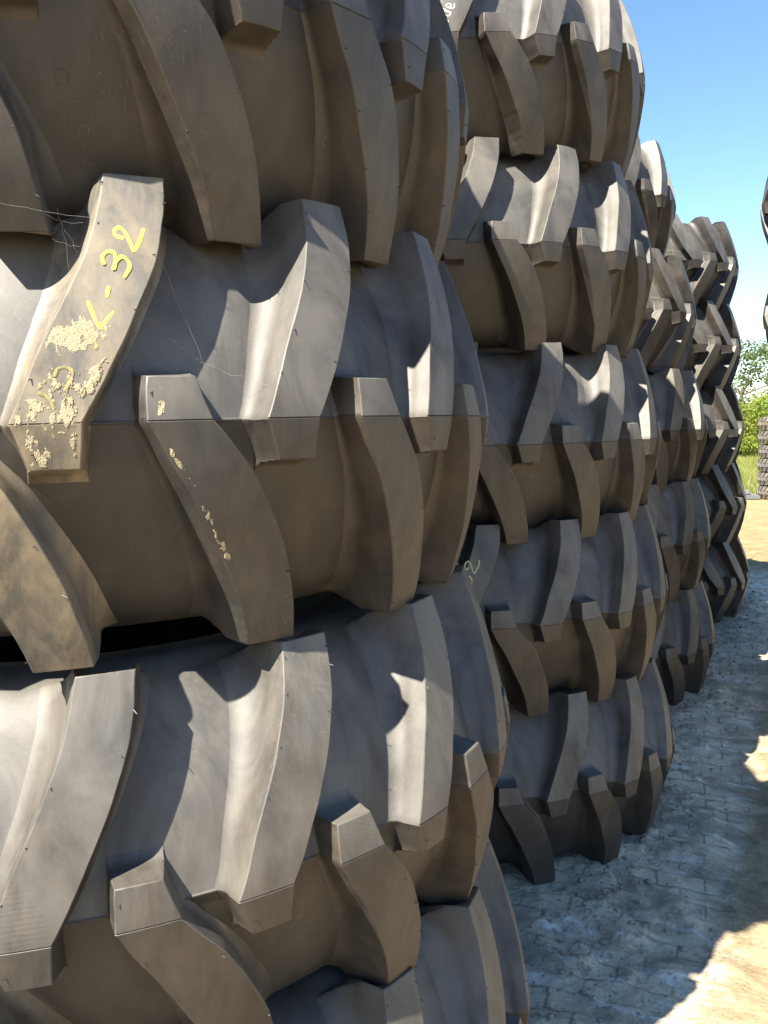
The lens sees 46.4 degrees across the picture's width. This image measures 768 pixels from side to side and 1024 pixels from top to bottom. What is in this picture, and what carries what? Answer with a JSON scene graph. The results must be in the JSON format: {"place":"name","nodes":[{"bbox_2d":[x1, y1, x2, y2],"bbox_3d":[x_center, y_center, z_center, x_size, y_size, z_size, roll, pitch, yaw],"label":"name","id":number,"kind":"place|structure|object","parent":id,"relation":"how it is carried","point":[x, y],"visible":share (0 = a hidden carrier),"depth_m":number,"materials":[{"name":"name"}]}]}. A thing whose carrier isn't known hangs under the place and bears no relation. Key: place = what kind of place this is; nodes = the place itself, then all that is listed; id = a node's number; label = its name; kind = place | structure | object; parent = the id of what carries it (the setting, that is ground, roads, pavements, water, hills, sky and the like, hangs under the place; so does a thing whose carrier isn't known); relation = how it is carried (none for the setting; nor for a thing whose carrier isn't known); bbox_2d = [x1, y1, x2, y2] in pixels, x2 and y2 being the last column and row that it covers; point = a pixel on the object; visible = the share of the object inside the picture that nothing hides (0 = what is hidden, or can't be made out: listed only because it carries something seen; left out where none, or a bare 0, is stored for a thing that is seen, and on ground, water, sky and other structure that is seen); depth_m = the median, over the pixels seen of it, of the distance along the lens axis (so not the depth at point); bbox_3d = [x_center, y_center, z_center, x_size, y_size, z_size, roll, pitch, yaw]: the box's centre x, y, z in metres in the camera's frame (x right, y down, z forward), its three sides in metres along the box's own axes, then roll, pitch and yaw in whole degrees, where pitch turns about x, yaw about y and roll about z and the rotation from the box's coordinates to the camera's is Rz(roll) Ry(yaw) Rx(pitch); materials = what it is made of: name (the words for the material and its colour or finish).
{"place":"outdoors","nodes":[
{"label":"outdoors","id":0,"kind":"place"},
{"bbox_2d":[499,426,767,1023],"bbox_3d":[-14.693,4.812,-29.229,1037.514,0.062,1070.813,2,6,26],"label":"ground","id":1,"kind":"structure","parent":0,"point":[722,885],"depth_m":3.08,"materials":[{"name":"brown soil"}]},
{"bbox_2d":[265,837,529,1023],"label":"tractor tyre","id":2,"kind":"object","parent":1,"relation":"on","point":[470,966],"visible":0.18,"depth_m":1.75,"materials":[{"name":"rubber"}]},
{"bbox_2d":[0,562,509,1023],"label":"tractor tyre","id":3,"kind":"object","parent":2,"relation":"on","point":[203,820],"visible":0.74,"depth_m":1.35,"materials":[{"name":"rubber"}]},
{"bbox_2d":[0,173,488,672],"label":"tractor tyre","id":4,"kind":"object","parent":3,"relation":"on","point":[150,472],"visible":0.98,"depth_m":1.29,"materials":[{"name":"rubber"}]},
{"bbox_2d":[5,204,88,265],"bbox_3d":[-0.431,-0.359,1.182,0.166,0.106,0.018,-4,6,-24],"label":"cobweb","id":5,"kind":"object","parent":4,"relation":"attached to","point":[62,225],"visible":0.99,"depth_m":1.19},
{"bbox_2d":[158,257,265,384],"bbox_3d":[-0.222,-0.266,1.255,0.185,0.197,0.018,-3,6,-15],"label":"cobweb","id":6,"kind":"object","parent":4,"relation":"attached to","point":[190,331],"visible":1,"depth_m":1.25},
{"bbox_2d":[0,0,468,268],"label":"tractor tyre","id":7,"kind":"object","parent":4,"relation":"on","point":[223,119],"visible":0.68,"depth_m":1.28,"materials":[{"name":"rubber"}]},
{"bbox_2d":[488,654,674,884],"bbox_3d":[0.312,0.912,3.905,1.818,0.670,1.820,-2,5,-18],"label":"tractor tyre","id":8,"kind":"object","parent":1,"relation":"on","point":[582,774],"visible":0.3,"depth_m":3.16,"materials":[{"name":"rubber"}]},
{"bbox_2d":[457,504,667,716],"bbox_3d":[0.262,0.299,3.834,1.820,0.670,1.819,-3,6,-19],"label":"tractor tyre","id":9,"kind":"object","parent":8,"relation":"on","point":[563,604],"visible":0.41,"depth_m":3.08,"materials":[{"name":"rubber"}]},
{"bbox_2d":[468,342,660,544],"bbox_3d":[0.212,-0.304,3.763,1.818,0.670,1.820,-3,6,-16],"label":"tractor tyre","id":10,"kind":"object","parent":9,"relation":"on","point":[574,436],"visible":0.49,"depth_m":3.04,"materials":[{"name":"rubber"}]},
{"bbox_2d":[440,137,653,355],"bbox_3d":[0.161,-0.940,3.689,1.819,0.670,1.819,-4,6,-24],"label":"tractor tyre","id":11,"kind":"object","parent":10,"relation":"on","point":[551,244],"visible":0.45,"depth_m":2.96,"materials":[{"name":"rubber"}]},
{"bbox_2d":[440,0,644,177],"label":"tractor tyre","id":12,"kind":"object","parent":11,"relation":"on","point":[540,77],"visible":0.31,"depth_m":2.91,"materials":[{"name":"rubber"}]},
{"bbox_2d":[651,580,715,705],"bbox_3d":[1.138,0.734,5.691,1.819,0.670,1.819,-6,7,-39],"label":"tractor tyre","id":13,"kind":"object","parent":1,"relation":"on","point":[683,646],"visible":0.14,"depth_m":5.05,"materials":[{"name":"rubber"}]},
{"bbox_2d":[644,478,711,602],"bbox_3d":[1.087,0.120,5.619,1.818,0.670,1.820,-6,7,-39],"label":"tractor tyre","id":14,"kind":"object","parent":13,"relation":"on","point":[678,511],"visible":0.2,"depth_m":4.99,"materials":[{"name":"rubber"}]},
{"bbox_2d":[647,368,707,491],"bbox_3d":[1.037,-0.501,5.548,1.818,0.670,1.821,-5,7,-35],"label":"tractor tyre","id":15,"kind":"object","parent":14,"relation":"on","point":[678,405],"visible":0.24,"depth_m":4.93,"materials":[{"name":"rubber"}]},
{"bbox_2d":[632,248,696,374],"bbox_3d":[0.950,-1.136,5.489,1.818,0.670,1.821,-6,7,-38],"label":"tractor tyre","id":16,"kind":"object","parent":15,"relation":"on","point":[664,337],"visible":0.18,"depth_m":4.89,"materials":[{"name":"rubber"}]},
{"bbox_2d":[625,135,675,256],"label":"tractor tyre","id":17,"kind":"object","parent":16,"relation":"on","point":[647,174],"visible":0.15,"depth_m":4.95,"materials":[{"name":"rubber"}]},
{"bbox_2d":[699,537,749,623],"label":"tractor tyre","id":18,"kind":"object","parent":1,"relation":"on","point":[725,576],"visible":0.16,"depth_m":7.05,"materials":[{"name":"rubber"}]},
{"bbox_2d":[694,462,746,543],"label":"tractor tyre","id":19,"kind":"object","parent":18,"relation":"on","point":[725,498],"visible":0.16,"depth_m":6.97,"materials":[{"name":"rubber"}]},
{"bbox_2d":[696,386,743,473],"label":"tractor tyre","id":20,"kind":"object","parent":19,"relation":"on","point":[724,418],"visible":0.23,"depth_m":6.91,"materials":[{"name":"rubber"}]},
{"bbox_2d":[683,300,741,389],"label":"tractor tyre","id":21,"kind":"object","parent":20,"relation":"on","point":[713,357],"visible":0.21,"depth_m":6.81,"materials":[{"name":"rubber"}]},
{"bbox_2d":[664,214,738,308],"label":"tractor tyre","id":22,"kind":"object","parent":21,"relation":"on","point":[703,247],"visible":0.27,"depth_m":6.71,"materials":[{"name":"rubber"}]},
{"bbox_2d":[738,399,758,455],"bbox_3d":[12.911,-3.341,35.755,3.783,2.406,3.168,0,6,15],"label":"leafy bush","id":23,"kind":"object","parent":1,"relation":"on","point":[747,424],"visible":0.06,"depth_m":34.78,"materials":[{"name":"green plant"}]},
{"bbox_2d":[732,339,767,410],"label":"broadleaf tree","id":24,"kind":"object","parent":1,"relation":"on","point":[747,357],"visible":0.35,"depth_m":47.06,"materials":[{"name":"green plant"}]},
{"bbox_2d":[746,493,759,499],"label":"concrete slab","id":25,"kind":"structure","parent":1,"relation":"on","point":[752,496],"depth_m":17.49,"materials":[{"name":"grey concrete"}]},
{"bbox_2d":[739,389,767,455],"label":"leafy bush","id":26,"kind":"object","parent":1,"relation":"on","point":[749,441],"visible":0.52,"depth_m":34.84,"materials":[{"name":"green plant"}]},
{"bbox_2d":[746,339,767,388],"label":"broadleaf tree","id":27,"kind":"object","parent":1,"relation":"on","point":[760,340],"visible":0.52,"depth_m":53.38,"materials":[{"name":"green plant"}]},
{"bbox_2d":[757,485,767,498],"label":"tyre","id":28,"kind":"object","parent":1,"relation":"on","point":[762,491],"visible":0.9,"depth_m":17.48,"materials":[{"name":"grey rubber"}]},
{"bbox_2d":[758,471,767,484],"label":"tyre","id":29,"kind":"object","parent":28,"relation":"on","point":[762,477],"visible":0.94,"depth_m":17.47,"materials":[{"name":"grey rubber"}]},
{"bbox_2d":[757,458,767,471],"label":"tyre","id":30,"kind":"object","parent":29,"relation":"on","point":[762,464],"visible":0.98,"depth_m":17.45,"materials":[{"name":"grey rubber"}]},
{"bbox_2d":[759,444,767,457],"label":"tyre","id":31,"kind":"object","parent":30,"relation":"on","point":[763,450],"visible":1,"depth_m":17.44,"materials":[{"name":"grey rubber"}]},
{"bbox_2d":[758,430,767,443],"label":"tyre","id":32,"kind":"object","parent":31,"relation":"on","point":[762,437],"visible":1,"depth_m":17.40,"materials":[{"name":"grey rubber"}]},
{"bbox_2d":[758,417,767,429],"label":"tyre","id":33,"kind":"object","parent":32,"relation":"on","point":[763,423],"visible":1,"depth_m":17.38,"materials":[{"name":"grey rubber"}]},
{"bbox_2d":[622,0,767,409],"label":"sky","id":34,"kind":"structure","parent":0,"point":[705,62],"materials":[{"name":"blue"}]},
{"bbox_2d":[736,451,762,493],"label":"field grass","id":35,"kind":"structure","parent":0,"point":[749,481],"depth_m":25.09,"materials":[{"name":"green plant"}]},
{"bbox_2d":[762,293,767,345],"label":"tractor tyre","id":36,"kind":"object","parent":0,"point":[765,318],"visible":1,"depth_m":5.19,"materials":[{"name":"rubber"}]},
{"bbox_2d":[760,177,767,243],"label":"tractor tyre","id":37,"kind":"object","parent":36,"relation":"on","point":[764,211],"visible":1,"depth_m":5.15,"materials":[{"name":"rubber"}]}
]}

